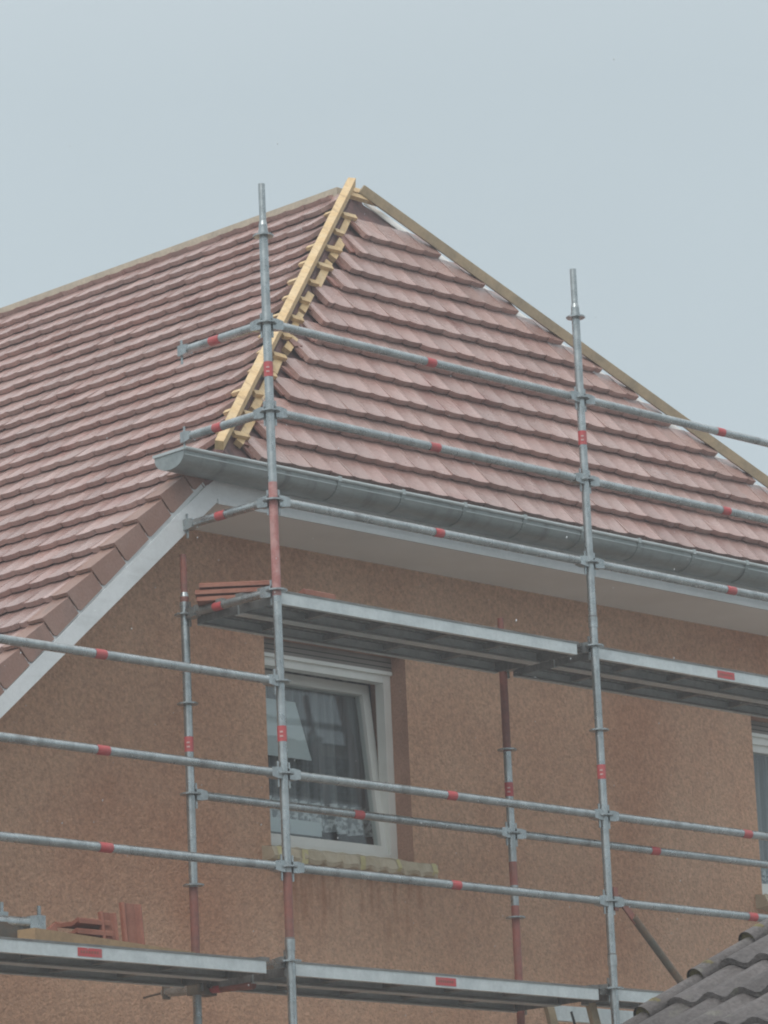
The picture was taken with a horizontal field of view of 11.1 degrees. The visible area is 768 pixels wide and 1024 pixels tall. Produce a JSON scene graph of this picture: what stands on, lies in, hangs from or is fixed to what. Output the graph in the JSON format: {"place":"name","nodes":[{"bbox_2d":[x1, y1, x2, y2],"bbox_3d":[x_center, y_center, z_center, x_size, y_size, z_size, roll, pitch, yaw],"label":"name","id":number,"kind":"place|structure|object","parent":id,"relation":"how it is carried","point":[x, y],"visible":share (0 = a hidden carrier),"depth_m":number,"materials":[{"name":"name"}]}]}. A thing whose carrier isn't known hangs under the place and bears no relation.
{"place":"outdoors","nodes":[
{"label":"outdoors","id":0,"kind":"place"},
{"bbox_2d":[0,0,767,486],"label":"sky","id":1,"kind":"structure","parent":0,"point":[169,157],"materials":[{"name":"blue"}]},
{"label":"ground","id":2,"kind":"structure","parent":0,"visible":0},
{"bbox_2d":[0,177,767,1023],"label":"house","id":3,"kind":"structure","parent":2,"relation":"on","point":[108,481],"depth_m":23.66,"materials":[{"name":"ceramic"}]},
{"bbox_2d":[266,698,311,760],"bbox_3d":[-0.639,1.269,23.157,0.046,0.351,0.535,-16,-19,42],"label":"paper sheet","id":4,"kind":"object","parent":3,"relation":"attached to","point":[297,747],"visible":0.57,"depth_m":23.22,"materials":[{"name":"white paper"}]},
{"bbox_2d":[270,817,321,837],"bbox_3d":[-0.558,1.850,23.091,0.060,0.085,0.480,-16,-19,42],"label":"white box","id":5,"kind":"object","parent":3,"relation":"on","point":[308,829],"visible":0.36,"depth_m":23.12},
{"bbox_2d":[265,668,372,836],"bbox_3d":[-0.503,1.306,23.374,0.087,1.170,1.400,-16,-19,42],"label":"net curtain","id":6,"kind":"object","parent":3,"relation":"hanging from","point":[330,725],"visible":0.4,"depth_m":23.51,"materials":[{"name":"fabric"}]},
{"bbox_2d":[262,638,438,878],"bbox_3d":[-0.327,1.463,23.139,0.441,1.357,1.352,-16,-19,42],"label":"window","id":7,"kind":"structure","parent":3,"relation":"in","point":[382,857],"depth_m":23.40,"materials":[{"name":"plastic"}]},
{"bbox_2d":[751,721,767,911],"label":"window","id":8,"kind":"structure","parent":3,"relation":"in","point":[759,730],"depth_m":26.10,"materials":[{"name":"plastic"}]},
{"bbox_2d":[753,754,767,883],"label":"net curtain","id":9,"kind":"object","parent":3,"relation":"hanging from","point":[761,773],"visible":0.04,"depth_m":26.45,"materials":[{"name":"fabric"}]},
{"bbox_2d":[0,183,767,1023],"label":"scaffold","id":10,"kind":"object","parent":2,"relation":"on","point":[276,613],"visible":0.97,"depth_m":21.97,"materials":[{"name":"metal"}]},
{"bbox_2d":[0,902,7,915],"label":"spare rail","id":11,"kind":"object","parent":10,"relation":"on","point":[3,912],"visible":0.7,"depth_m":19.81,"materials":[{"name":"metal"}]},
{"bbox_2d":[0,921,27,937],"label":"beam","id":12,"kind":"structure","parent":10,"relation":"on","point":[7,929],"depth_m":19.65,"materials":[{"name":"grey metal"}]},
{"bbox_2d":[0,906,45,928],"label":"spare rail","id":13,"kind":"object","parent":10,"relation":"on","point":[38,920],"visible":0.69,"depth_m":19.76,"materials":[{"name":"metal"}]},
{"bbox_2d":[47,923,57,930],"bbox_3d":[-1.735,2.163,20.053,0.081,0.178,0.315,-9,-15,26],"label":"tile offcut","id":14,"kind":"object","parent":10,"relation":"on","point":[53,926],"visible":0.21,"depth_m":20.18,"materials":[{"name":"ceramic"}]},
{"bbox_2d":[17,928,195,952],"bbox_3d":[-1.408,2.232,20.152,0.110,0.064,1.405,-11,-16,30],"label":"plank","id":15,"kind":"object","parent":10,"relation":"on","point":[40,934],"visible":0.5,"depth_m":19.82,"materials":[{"name":"brown wood"}]},
{"bbox_2d":[98,911,118,939],"bbox_3d":[-1.424,2.186,20.329,0.076,0.238,0.124,-13,-17,36],"label":"tile offcut","id":16,"kind":"object","parent":10,"relation":"on","point":[103,916],"visible":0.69,"depth_m":20.35,"materials":[{"name":"ceramic"}]},
{"bbox_2d":[119,902,144,943],"bbox_3d":[-1.310,2.176,20.424,0.077,0.292,0.153,-13,-17,37],"label":"tile offcut","id":17,"kind":"object","parent":10,"relation":"on","point":[131,921],"visible":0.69,"depth_m":20.43,"materials":[{"name":"ceramic"}]},
{"bbox_2d":[197,595,234,605],"bbox_3d":[-0.817,0.498,21.568,0.400,0.050,0.220,-3,-14,3],"label":"clay tile","id":18,"kind":"object","parent":10,"relation":"on","point":[203,600],"visible":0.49,"depth_m":21.47,"materials":[{"name":"red ceramic"}]},
{"bbox_2d":[195,587,259,599],"bbox_3d":[-0.829,0.463,21.583,0.400,0.050,0.220,-3,-14,1],"label":"clay tile","id":19,"kind":"object","parent":18,"relation":"on","point":[216,592],"visible":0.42,"depth_m":21.48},
{"bbox_2d":[199,580,269,589],"bbox_3d":[-0.810,0.427,21.597,0.400,0.050,0.220,-2,-14,-1],"label":"clay tile","id":20,"kind":"object","parent":19,"relation":"on","point":[226,585],"visible":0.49,"depth_m":21.49,"materials":[{"name":"red ceramic"}]},
{"bbox_2d":[298,588,335,599],"bbox_3d":[-0.420,0.476,21.547,0.207,0.056,0.246,-16,-19,42],"label":"clay tile","id":21,"kind":"object","parent":10,"relation":"on","point":[317,593],"visible":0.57,"depth_m":21.47,"materials":[{"name":"red ceramic"}]},
{"bbox_2d":[543,1002,600,1023],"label":"ladder","id":22,"kind":"object","parent":2,"relation":"on","point":[591,1009],"visible":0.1,"depth_m":22.74,"materials":[{"name":"brown wood"}]},
{"bbox_2d":[570,1011,575,1023],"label":"strap","id":23,"kind":"object","parent":22,"relation":"hanging from","point":[572,1016],"visible":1,"depth_m":22.85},
{"bbox_2d":[622,918,767,1023],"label":"outbuilding","id":24,"kind":"structure","parent":2,"relation":"on","point":[728,985],"depth_m":14.91,"materials":[{"name":"tile"}]},
{"bbox_3d":[-1.536,2.242,20.286,0.203,0.052,0.279,-16,-19,42],"label":"tile offcut","id":25,"kind":"object","parent":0,"visible":0},
{"bbox_2d":[67,928,114,937],"bbox_3d":[-1.547,2.189,20.300,0.190,0.052,0.250,-16,-19,42],"label":"tile offcut","id":26,"kind":"object","parent":25,"relation":"on","point":[90,932],"visible":0.36,"depth_m":20.23,"materials":[{"name":"ceramic"}]},
{"bbox_2d":[54,917,110,929],"bbox_3d":[-1.556,2.136,20.314,0.190,0.052,0.230,-14,-18,40],"label":"tile offcut","id":27,"kind":"object","parent":26,"relation":"on","point":[85,923],"visible":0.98,"depth_m":20.25,"materials":[{"name":"ceramic"}]}
]}

